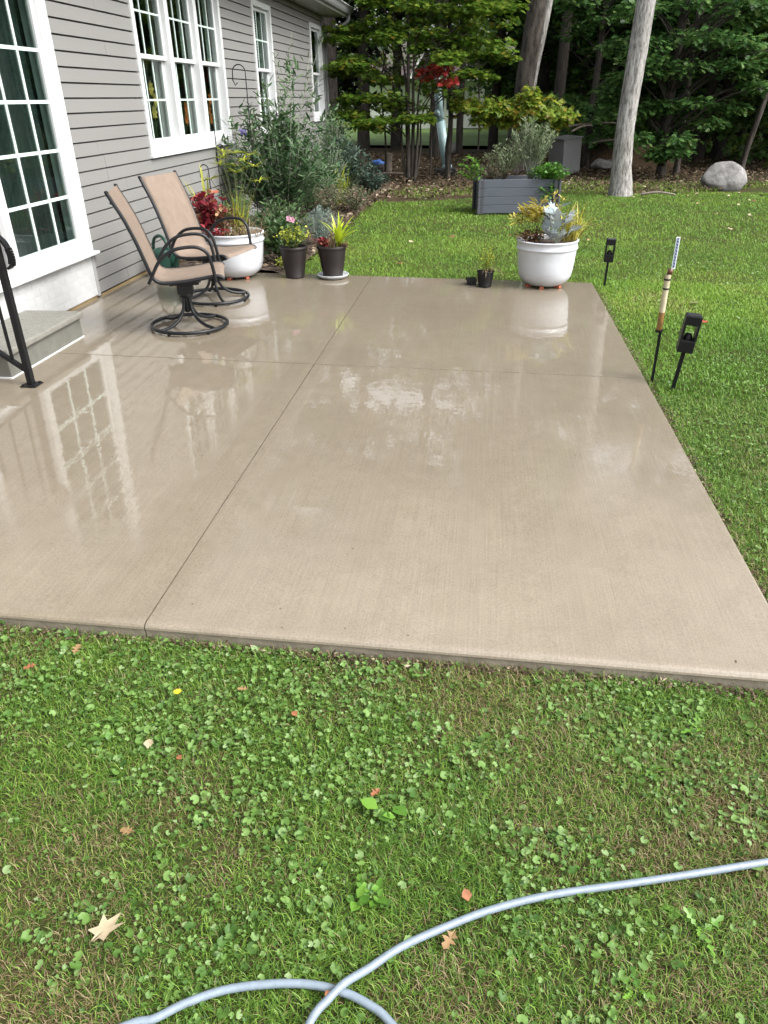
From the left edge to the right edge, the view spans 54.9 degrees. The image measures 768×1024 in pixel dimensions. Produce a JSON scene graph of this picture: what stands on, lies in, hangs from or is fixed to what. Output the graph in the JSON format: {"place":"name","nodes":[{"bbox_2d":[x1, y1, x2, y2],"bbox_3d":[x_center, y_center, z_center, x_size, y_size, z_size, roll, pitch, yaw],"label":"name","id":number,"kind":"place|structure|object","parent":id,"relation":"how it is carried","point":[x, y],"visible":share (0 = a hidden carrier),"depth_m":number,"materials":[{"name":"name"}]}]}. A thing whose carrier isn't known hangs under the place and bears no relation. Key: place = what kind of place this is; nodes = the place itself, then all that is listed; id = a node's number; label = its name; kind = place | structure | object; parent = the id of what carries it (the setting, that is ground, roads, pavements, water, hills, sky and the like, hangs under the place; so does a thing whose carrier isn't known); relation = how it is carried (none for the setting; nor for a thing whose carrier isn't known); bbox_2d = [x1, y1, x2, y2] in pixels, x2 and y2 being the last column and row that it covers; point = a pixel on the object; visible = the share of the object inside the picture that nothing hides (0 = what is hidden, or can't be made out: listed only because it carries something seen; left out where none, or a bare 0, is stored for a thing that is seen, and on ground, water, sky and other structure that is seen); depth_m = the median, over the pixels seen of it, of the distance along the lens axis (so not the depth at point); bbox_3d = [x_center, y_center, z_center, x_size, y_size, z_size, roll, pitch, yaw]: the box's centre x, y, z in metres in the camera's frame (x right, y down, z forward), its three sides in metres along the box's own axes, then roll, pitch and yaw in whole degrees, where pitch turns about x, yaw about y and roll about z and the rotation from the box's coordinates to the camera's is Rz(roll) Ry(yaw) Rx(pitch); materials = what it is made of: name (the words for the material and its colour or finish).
{"place":"outdoors","nodes":[
{"label":"outdoors","id":0,"kind":"place"},
{"bbox_2d":[0,272,767,691],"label":"patio","id":1,"kind":"structure","parent":0,"point":[386,468],"depth_m":3.46,"materials":[{"name":"concrete"}]},
{"bbox_2d":[0,235,42,387],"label":"hand rail","id":2,"kind":"object","parent":1,"relation":"on","point":[25,366],"visible":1,"depth_m":4.48,"materials":[{"name":"black metal"}]},
{"bbox_2d":[0,310,83,378],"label":"concrete step","id":3,"kind":"object","parent":1,"relation":"on","point":[47,334],"visible":0.77,"depth_m":5.20,"materials":[{"name":"grey concrete"}]},
{"bbox_2d":[152,234,179,267],"bbox_3d":[-2.125,-2.526,7.330,0.560,0.406,0.250,23,37,36],"label":"watering can","id":4,"kind":"object","parent":1,"relation":"on","point":[172,261],"visible":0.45,"depth_m":7.29,"materials":[{"name":"green plastic"}]},
{"bbox_2d":[104,183,228,336],"bbox_3d":[-1.601,-1.913,5.612,0.761,1.024,0.641,-5,29,-10],"label":"swivel chair","id":5,"kind":"object","parent":1,"relation":"on","point":[184,279],"visible":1,"depth_m":5.62,"materials":[{"name":"fabric"}]},
{"bbox_2d":[138,170,256,306],"bbox_3d":[-1.577,-2.377,6.438,0.761,1.024,0.641,9,31,16],"label":"swivel chair","id":6,"kind":"object","parent":1,"relation":"on","point":[169,199],"visible":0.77,"depth_m":6.41,"materials":[{"name":"fabric"}]},
{"bbox_2d":[203,227,263,279],"bbox_3d":[-1.490,-2.580,7.408,0.615,0.430,0.615,3,29,7],"label":"planter","id":7,"kind":"object","parent":1,"relation":"on","point":[245,265],"visible":0.52,"depth_m":7.22,"materials":[{"name":"white plastic"}]},
{"bbox_2d":[190,189,227,232],"bbox_3d":[-1.723,-2.877,7.122,0.468,0.437,0.374,-11,31,-17],"label":"coleus","id":8,"kind":"object","parent":7,"relation":"in","point":[204,210],"visible":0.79,"depth_m":7.07,"materials":[{"name":"red plant"}]},
{"bbox_2d":[212,204,243,234],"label":"bronze plant","id":9,"kind":"object","parent":7,"relation":"on","point":[225,223],"visible":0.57,"depth_m":7.17,"materials":[{"name":"brown plant"}]},
{"bbox_2d":[204,145,269,233],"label":"umbrella grass","id":10,"kind":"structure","parent":7,"relation":"in","point":[236,195],"depth_m":7.15,"materials":[{"name":"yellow plant"}]},
{"bbox_2d":[208,218,272,237],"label":"dried plant","id":11,"kind":"object","parent":7,"relation":"in","point":[240,230],"visible":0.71,"depth_m":7.17,"materials":[{"name":"red plant"}]},
{"bbox_2d":[279,244,307,278],"bbox_3d":[-0.900,-2.511,7.421,0.284,0.300,0.284,3,29,7],"label":"flower pot","id":12,"kind":"object","parent":1,"relation":"on","point":[294,261],"visible":0.91,"depth_m":7.34,"materials":[{"name":"brown plastic"}]},
{"bbox_2d":[273,216,309,247],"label":"geranium","id":13,"kind":"object","parent":12,"relation":"on","point":[292,239],"visible":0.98,"depth_m":7.28,"materials":[{"name":"green plant"}]},
{"bbox_2d":[317,271,348,279],"bbox_3d":[-0.514,-2.386,7.465,0.320,0.040,0.320,3,29,7],"label":"saucer","id":14,"kind":"object","parent":1,"relation":"on","point":[321,276],"visible":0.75,"depth_m":7.37,"materials":[{"name":"white plastic"}]},
{"bbox_2d":[317,243,346,276],"bbox_3d":[-0.516,-2.509,7.396,0.301,0.300,0.301,3,29,7],"label":"flower pot","id":15,"kind":"object","parent":14,"relation":"on","point":[332,260],"visible":0.74,"depth_m":7.30,"materials":[{"name":"brown plastic"}]},
{"bbox_2d":[324,211,355,246],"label":"lime plant","id":16,"kind":"object","parent":15,"relation":"on","point":[339,235],"visible":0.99,"depth_m":7.25,"materials":[{"name":"green plant"}]},
{"bbox_2d":[477,269,493,287],"bbox_3d":[0.971,-2.241,7.109,0.169,0.148,0.169,3,29,7],"label":"nursery pot","id":17,"kind":"object","parent":1,"relation":"on","point":[484,282],"visible":0.94,"depth_m":7.06,"materials":[{"name":"black plastic"}]},
{"bbox_2d":[516,234,578,289],"bbox_3d":[1.551,-2.396,7.101,0.584,0.430,0.584,3,29,7],"label":"planter","id":18,"kind":"object","parent":1,"relation":"on","point":[543,264],"visible":0.85,"depth_m":6.91,"materials":[{"name":"white ceramic"}]},
{"bbox_2d":[508,227,547,242],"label":"bronze foliage","id":19,"kind":"object","parent":18,"relation":"on","point":[533,238],"visible":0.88,"depth_m":6.91,"materials":[{"name":"brown plant"}]},
{"bbox_2d":[507,197,551,234],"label":"golden plant","id":20,"kind":"object","parent":18,"relation":"on","point":[533,213],"visible":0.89,"depth_m":6.89,"materials":[{"name":"yellow plant"}]},
{"bbox_2d":[541,200,582,243],"bbox_3d":[1.632,-2.652,6.799,0.393,0.373,0.408,3,29,7],"label":"dusty miller","id":21,"kind":"object","parent":18,"relation":"on","point":[547,222],"visible":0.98,"depth_m":6.79,"materials":[{"name":"grey plant"}]},
{"bbox_2d":[556,201,602,241],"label":"yellow grass plant","id":22,"kind":"object","parent":18,"relation":"in","point":[573,235],"depth_m":6.93,"materials":[{"name":"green plant"}]},
{"bbox_2d":[0,188,767,1023],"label":"lawn","id":23,"kind":"structure","parent":0,"point":[46,920],"depth_m":1.95,"materials":[{"name":"green plant"}]},
{"bbox_2d":[88,912,124,941],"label":"fallen leaf","id":24,"kind":"object","parent":23,"relation":"on","point":[105,927],"visible":1,"depth_m":1.67,"materials":[{"name":"beige plant"}]},
{"bbox_2d":[179,181,391,273],"bbox_3d":[-1.116,-4.770,11.783,1.470,0.116,9.250,3,29,7],"label":"garden bed","id":25,"kind":"object","parent":23,"relation":"on","point":[265,267],"visible":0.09,"depth_m":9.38,"materials":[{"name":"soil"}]},
{"bbox_2d":[213,30,344,218],"bbox_3d":[-1.329,-4.857,9.533,1.781,2.306,1.353,3,29,7],"label":"butterfly bush","id":26,"kind":"object","parent":25,"relation":"on","point":[283,173],"visible":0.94,"depth_m":9.54,"materials":[{"name":"green plant"}]},
{"bbox_2d":[247,188,318,241],"bbox_3d":[-1.195,-3.392,8.592,0.836,0.674,0.925,-10,30,-15],"label":"leafy plant","id":27,"kind":"object","parent":25,"relation":"on","point":[275,214],"visible":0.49,"depth_m":8.57,"materials":[{"name":"green plant"}]},
{"bbox_2d":[260,215,305,259],"bbox_3d":[-1.144,-2.944,7.974,0.530,0.499,0.603,3,29,7],"label":"leafy plant","id":28,"kind":"object","parent":25,"relation":"on","point":[275,244],"visible":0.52,"depth_m":7.89,"materials":[{"name":"green plant"}]},
{"bbox_2d":[299,205,339,239],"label":"silver plant","id":29,"kind":"object","parent":25,"relation":"on","point":[320,231],"visible":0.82,"depth_m":8.93,"materials":[{"name":"blue plant"}]},
{"bbox_2d":[297,141,355,211],"bbox_3d":[-0.926,-5.103,11.227,1.022,1.076,1.107,3,29,7],"label":"grey shrub","id":30,"kind":"object","parent":25,"relation":"on","point":[335,163],"visible":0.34,"depth_m":11.13,"materials":[{"name":"green plant"}]},
{"bbox_2d":[306,181,353,217],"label":"perennial","id":31,"kind":"object","parent":25,"relation":"on","point":[328,202],"visible":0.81,"depth_m":10.92,"materials":[{"name":"green plant"}]},
{"bbox_2d":[311,108,353,159],"bbox_3d":[-0.981,-6.780,13.837,0.873,1.445,1.220,3,29,7],"label":"corner shrub","id":32,"kind":"object","parent":25,"relation":"on","point":[327,137],"visible":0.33,"depth_m":13.70,"materials":[{"name":"green plant"}]},
{"bbox_2d":[319,134,373,188],"bbox_3d":[-0.689,-5.988,12.857,1.224,1.027,1.248,3,29,7],"label":"dark shrub","id":33,"kind":"object","parent":25,"relation":"on","point":[353,168],"visible":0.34,"depth_m":12.63,"materials":[{"name":"green plant"}]},
{"bbox_2d":[337,184,379,210],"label":"perennial","id":34,"kind":"object","parent":25,"relation":"on","point":[355,200],"visible":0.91,"depth_m":11.48,"materials":[{"name":"green plant"}]},
{"bbox_2d":[355,161,392,193],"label":"shrub","id":35,"kind":"object","parent":25,"relation":"on","point":[376,182],"visible":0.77,"depth_m":13.44,"materials":[{"name":"green plant"}]},
{"bbox_2d":[345,874,386,911],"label":"dandelion plant","id":36,"kind":"object","parent":23,"relation":"on","point":[371,888],"visible":1,"depth_m":1.74,"materials":[{"name":"green plant"}]},
{"bbox_2d":[360,797,406,820],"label":"dandelion plant","id":37,"kind":"object","parent":23,"relation":"on","point":[371,803],"visible":1,"depth_m":1.94,"materials":[{"name":"green plant"}]},
{"bbox_2d":[0,245,767,1023],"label":"ground ivy","id":38,"kind":"object","parent":23,"relation":"on","point":[232,931],"visible":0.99,"depth_m":2.04,"materials":[{"name":"green plant"}]},
{"bbox_2d":[0,275,767,711],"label":"edge thatch","id":39,"kind":"object","parent":23,"relation":"on","point":[680,429],"visible":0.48,"depth_m":2.51,"materials":[{"name":"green plant"}]},
{"bbox_2d":[119,858,767,1023],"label":"garden hose","id":40,"kind":"object","parent":23,"relation":"on","point":[339,988],"visible":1,"depth_m":1.61,"materials":[{"name":"plastic"}]},
{"bbox_2d":[472,175,561,213],"bbox_3d":[2.116,-5.127,11.939,1.311,0.495,0.735,-1,29,0],"label":"raised bed","id":41,"kind":"object","parent":23,"relation":"on","point":[507,195],"visible":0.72,"depth_m":11.65,"materials":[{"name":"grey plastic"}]},
{"bbox_2d":[458,154,486,181],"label":"lime shrub","id":42,"kind":"object","parent":41,"relation":"on","point":[477,165],"visible":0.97,"depth_m":11.61,"materials":[{"name":"green plant"}]},
{"bbox_2d":[471,162,515,179],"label":"brown herb","id":43,"kind":"object","parent":41,"relation":"on","point":[488,175],"visible":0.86,"depth_m":11.69,"materials":[{"name":"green plant"}]},
{"bbox_2d":[481,139,527,178],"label":"herb bush","id":44,"kind":"object","parent":41,"relation":"on","point":[504,162],"visible":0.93,"depth_m":11.65,"materials":[{"name":"green plant"}]},
{"bbox_2d":[508,113,557,178],"bbox_3d":[2.346,-5.703,11.587,0.830,0.965,0.558,3,29,7],"label":"herb bush","id":45,"kind":"object","parent":41,"relation":"on","point":[533,152],"visible":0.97,"depth_m":11.54,"materials":[{"name":"green plant"}]},
{"bbox_2d":[527,161,570,199],"bbox_3d":[2.595,-5.215,11.630,0.666,0.558,0.532,-10,30,-15],"label":"parsley","id":46,"kind":"object","parent":41,"relation":"on","point":[548,171],"visible":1,"depth_m":11.51,"materials":[{"name":"green plant"}]},
{"bbox_2d":[305,191,767,399],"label":"lawn grass","id":47,"kind":"structure","parent":23,"relation":"on","point":[711,296],"depth_m":8.21,"materials":[{"name":"green plant"}]},
{"bbox_2d":[603,238,615,285],"bbox_3d":[2.189,-2.421,7.250,0.088,0.491,0.088,6,30,9],"label":"path light","id":48,"kind":"object","parent":23,"relation":"on","point":[608,256],"visible":0.95,"depth_m":7.17,"materials":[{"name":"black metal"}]},
{"bbox_2d":[620,964,655,1001],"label":"dandelion plant","id":49,"kind":"object","parent":23,"relation":"on","point":[627,995],"visible":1,"depth_m":1.58,"materials":[{"name":"green plant"}]},
{"bbox_2d":[651,237,680,381],"bbox_3d":[1.742,-1.230,4.634,0.056,0.935,0.049,3,29,7],"label":"rain gauge","id":50,"kind":"object","parent":23,"relation":"on","point":[663,304],"visible":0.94,"depth_m":4.58,"materials":[{"name":"white metal"}]},
{"bbox_2d":[671,312,702,389],"bbox_3d":[1.875,-0.979,4.652,0.095,0.530,0.095,12,31,11],"label":"path light","id":51,"kind":"object","parent":23,"relation":"on","point":[686,342],"visible":0.91,"depth_m":4.57,"materials":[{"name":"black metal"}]},
{"bbox_2d":[659,903,723,957],"bbox_3d":[0.699,0.946,1.684,0.138,0.033,0.105,10,31,19],"label":"dandelion plant","id":52,"kind":"object","parent":23,"relation":"on","point":[714,923],"visible":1,"depth_m":1.70,"materials":[{"name":"green plant"}]},
{"bbox_2d":[342,122,757,146],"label":"lawn","id":53,"kind":"structure","parent":0,"point":[470,136],"depth_m":32.28,"materials":[{"name":"plant"}]},
{"bbox_2d":[370,53,489,128],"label":"house","id":54,"kind":"structure","parent":53,"relation":"on","point":[373,113],"depth_m":40.30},
{"bbox_2d":[343,131,767,202],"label":"woodland floor","id":55,"kind":"structure","parent":0,"point":[379,149],"depth_m":17.89,"materials":[{"name":"brown soil"}]},
{"bbox_2d":[0,0,352,321],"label":"house","id":56,"kind":"structure","parent":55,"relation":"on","point":[92,65],"depth_m":7.08,"materials":[{"name":"plastic"}]},
{"bbox_2d":[0,0,67,256],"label":"curtain","id":57,"kind":"object","parent":56,"relation":"hanging from","point":[11,179],"visible":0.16,"depth_m":5.77,"materials":[{"name":"white fabric"}]},
{"bbox_2d":[0,0,99,292],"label":"patio door","id":58,"kind":"structure","parent":56,"relation":"in","point":[78,247],"depth_m":5.82,"materials":[{"name":"white plastic"}]},
{"bbox_2d":[145,0,168,136],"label":"curtain","id":59,"kind":"object","parent":56,"relation":"hanging from","point":[160,96],"visible":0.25,"depth_m":7.99,"materials":[{"name":"white fabric"}]},
{"bbox_2d":[126,0,233,157],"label":"window","id":60,"kind":"structure","parent":56,"relation":"in","point":[177,142],"depth_m":8.47,"materials":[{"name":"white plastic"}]},
{"bbox_2d":[175,0,196,133],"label":"curtain","id":61,"kind":"object","parent":56,"relation":"hanging from","point":[189,95],"visible":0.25,"depth_m":8.75,"materials":[{"name":"white fabric"}]},
{"bbox_2d":[201,0,219,130],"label":"curtain","id":62,"kind":"object","parent":56,"relation":"hanging from","point":[211,73],"visible":0.32,"depth_m":9.49,"materials":[{"name":"white fabric"}]},
{"bbox_2d":[257,12,267,119],"bbox_3d":[-1.912,-6.959,11.880,0.051,2.000,0.350,3,29,7],"label":"curtain","id":63,"kind":"object","parent":56,"relation":"hanging from","point":[260,42],"visible":0.16,"depth_m":11.59,"materials":[{"name":"white fabric"}]},
{"bbox_2d":[250,0,277,136],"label":"window","id":64,"kind":"structure","parent":56,"relation":"in","point":[264,9],"depth_m":11.45,"materials":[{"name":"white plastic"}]},
{"bbox_2d":[308,22,324,121],"bbox_3d":[-1.370,-8.732,14.749,0.144,1.660,1.150,3,29,7],"label":"window","id":65,"kind":"structure","parent":56,"relation":"in","point":[315,28],"depth_m":15.00,"materials":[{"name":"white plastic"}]},
{"bbox_2d":[323,17,339,144],"bbox_3d":[-1.804,-17.426,20.648,8.205,13.662,6.643,3,29,7],"label":"oak tree","id":66,"kind":"object","parent":55,"relation":"on","point":[332,82],"visible":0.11,"depth_m":22.13,"materials":[{"name":"brown plant"}]},
{"bbox_2d":[335,3,389,135],"bbox_3d":[-1.844,-17.663,25.748,4.644,9.345,4.551,3,29,7],"label":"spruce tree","id":67,"kind":"object","parent":55,"relation":"on","point":[346,84],"visible":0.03,"depth_m":26.36,"materials":[{"name":"green plant"}]},
{"bbox_2d":[357,3,369,150],"bbox_3d":[-0.609,-20.238,20.691,8.389,19.219,8.691,-18,33,-27],"label":"forest tree","id":68,"kind":"object","parent":55,"relation":"on","point":[363,138],"visible":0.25,"depth_m":24.49,"materials":[{"name":"brown plant"}]},
{"bbox_2d":[355,33,411,171],"bbox_3d":[0.043,-9.195,16.837,1.220,2.937,1.490,21,36,34],"label":"sapling","id":69,"kind":"object","parent":55,"relation":"on","point":[390,70],"visible":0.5,"depth_m":16.44,"materials":[{"name":"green plant"}]},
{"bbox_2d":[342,0,458,148],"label":"forest tree","id":70,"kind":"object","parent":55,"relation":"on","point":[395,142],"visible":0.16,"depth_m":24.48,"materials":[{"name":"green plant"}]},
{"bbox_2d":[313,0,522,182],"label":"maple tree","id":71,"kind":"object","parent":55,"relation":"on","point":[351,35],"visible":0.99,"depth_m":15.20,"materials":[{"name":"green plant"}]},
{"bbox_2d":[395,50,448,179],"bbox_3d":[0.814,-8.721,16.348,1.116,2.602,1.537,-20,34,-30],"label":"sapling","id":72,"kind":"object","parent":55,"relation":"on","point":[420,64],"visible":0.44,"depth_m":15.92,"materials":[{"name":"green plant"}]},
{"bbox_2d":[429,0,447,159],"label":"forest tree","id":73,"kind":"object","parent":55,"relation":"on","point":[435,148],"visible":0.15,"depth_m":21.69,"materials":[{"name":"brown plant"}]},
{"bbox_2d":[434,77,455,175],"bbox_3d":[1.423,-8.998,17.338,0.591,2.050,0.400,3,29,7],"label":"sculpture","id":74,"kind":"object","parent":55,"relation":"on","point":[441,127],"visible":0.68,"depth_m":17.32,"materials":[{"name":"silver metal"}]},
{"bbox_2d":[455,0,469,154],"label":"sapling","id":75,"kind":"object","parent":55,"relation":"on","point":[459,136],"visible":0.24,"depth_m":22.75,"materials":[{"name":"brown plant"}]},
{"bbox_2d":[399,0,580,178],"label":"maple tree","id":76,"kind":"object","parent":55,"relation":"on","point":[510,113],"visible":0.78,"depth_m":15.88,"materials":[{"name":"green plant"}]},
{"bbox_2d":[425,0,578,149],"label":"forest tree","id":77,"kind":"object","parent":55,"relation":"on","point":[501,70],"visible":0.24,"depth_m":25.08,"materials":[{"name":"green plant"}]},
{"bbox_2d":[452,4,580,99],"bbox_3d":[6.014,-21.065,30.845,7.764,10.725,7.496,0,29,2],"label":"forest tree","id":78,"kind":"object","parent":55,"relation":"on","point":[507,89],"visible":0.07,"depth_m":31.94,"materials":[{"name":"green plant"}]},
{"bbox_2d":[503,0,546,173],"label":"oak tree","id":79,"kind":"object","parent":55,"relation":"on","point":[531,43],"visible":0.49,"depth_m":16.90,"materials":[{"name":"brown plant"}]},
{"bbox_2d":[523,0,552,167],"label":"young tree","id":80,"kind":"object","parent":55,"relation":"on","point":[549,3],"visible":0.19,"depth_m":17.08,"materials":[{"name":"grey plant"}]},
{"bbox_2d":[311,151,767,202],"bbox_3d":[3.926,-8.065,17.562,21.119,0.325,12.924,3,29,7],"label":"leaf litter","id":81,"kind":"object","parent":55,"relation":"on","point":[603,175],"visible":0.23,"depth_m":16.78,"materials":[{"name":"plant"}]},
{"bbox_2d":[337,0,767,135],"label":"woodland","id":82,"kind":"object","parent":55,"relation":"on","point":[578,89],"visible":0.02,"depth_m":33.12,"materials":[{"name":"green plant"}]},
{"bbox_2d":[483,0,623,146],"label":"forest tree","id":83,"kind":"object","parent":55,"relation":"on","point":[545,68],"visible":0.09,"depth_m":26.86,"materials":[{"name":"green plant"}]},
{"bbox_2d":[547,0,573,147],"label":"forest tree","id":84,"kind":"object","parent":55,"relation":"on","point":[561,69],"visible":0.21,"depth_m":20.24,"materials":[{"name":"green plant"}]},
{"bbox_2d":[548,135,583,174],"bbox_3d":[4.382,-8.615,17.972,0.620,0.890,0.580,-21,37,-24],"label":"utility cabinet","id":85,"kind":"object","parent":55,"relation":"on","point":[565,151],"visible":0.8,"depth_m":17.74,"materials":[{"name":"grey metal"}]},
{"bbox_2d":[531,0,659,170],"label":"oak tree","id":86,"kind":"object","parent":55,"relation":"on","point":[588,113],"visible":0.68,"depth_m":18.13,"materials":[{"name":"green plant"}]},
{"bbox_2d":[506,0,695,128],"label":"forest tree","id":87,"kind":"object","parent":55,"relation":"on","point":[517,32],"visible":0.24,"depth_m":22.23,"materials":[{"name":"green plant"}]},
{"bbox_2d":[529,136,673,170],"bbox_3d":[5.828,-9.407,19.650,3.929,1.059,1.591,3,29,7],"label":"earth mound","id":88,"kind":"object","parent":55,"relation":"on","point":[607,154],"visible":0.12,"depth_m":19.04,"materials":[{"name":"brown soil"}]},
{"bbox_2d":[608,0,655,196],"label":"oak tree","id":89,"kind":"object","parent":55,"relation":"on","point":[621,184],"visible":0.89,"depth_m":13.29,"materials":[{"name":"grey plant"}]},
{"bbox_2d":[552,2,730,140],"bbox_3d":[8.908,-16.842,23.607,7.207,10.313,7.466,1,29,2],"label":"forest tree","id":90,"kind":"object","parent":55,"relation":"on","point":[646,84],"visible":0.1,"depth_m":23.84,"materials":[{"name":"green plant"}]},
{"bbox_2d":[527,92,767,167],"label":"undergrowth","id":91,"kind":"object","parent":55,"relation":"on","point":[760,150],"visible":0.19,"depth_m":20.39,"materials":[{"name":"green plant"}]},
{"bbox_2d":[587,0,767,178],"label":"oak tree","id":92,"kind":"object","parent":55,"relation":"on","point":[669,147],"visible":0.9,"depth_m":15.87,"materials":[{"name":"green plant"}]},
{"bbox_2d":[624,1,767,161],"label":"forest tree","id":93,"kind":"object","parent":55,"relation":"on","point":[709,89],"visible":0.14,"depth_m":20.81,"materials":[{"name":"green plant"}]},
{"bbox_2d":[652,0,767,148],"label":"forest tree","id":94,"kind":"object","parent":55,"relation":"on","point":[739,133],"visible":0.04,"depth_m":24.56,"materials":[{"name":"green plant"}]},
{"bbox_2d":[656,0,765,176],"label":"young tree","id":95,"kind":"object","parent":55,"relation":"on","point":[677,162],"visible":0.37,"depth_m":16.56,"materials":[{"name":"green plant"}]},
{"bbox_2d":[700,161,746,191],"bbox_3d":[6.902,-6.808,14.995,0.961,0.537,0.654,-4,29,-6],"label":"boulder","id":96,"kind":"object","parent":55,"relation":"on","point":[729,175],"visible":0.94,"depth_m":14.84,"materials":[{"name":"stone"}]},
{"bbox_2d":[708,20,746,160],"bbox_3d":[10.136,-18.176,17.619,8.277,18.304,7.990,15,33,26],"label":"forest tree","id":97,"kind":"object","parent":55,"relation":"on","point":[716,151],"visible":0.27,"depth_m":21.46,"materials":[{"name":"green plant"}]},
{"bbox_2d":[726,5,767,106],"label":"oak tree","id":98,"kind":"object","parent":55,"relation":"on","point":[761,30],"visible":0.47,"depth_m":17.88,"materials":[{"name":"green plant"}]},
{"bbox_2d":[739,90,767,168],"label":"young tree","id":99,"kind":"object","parent":55,"relation":"on","point":[743,160],"visible":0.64,"depth_m":16.96,"materials":[{"name":"grey plant"}]},
{"bbox_2d":[376,173,767,202],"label":"sparse grass","id":100,"kind":"structure","parent":0,"point":[602,189],"depth_m":14.84,"materials":[{"name":"plant"}]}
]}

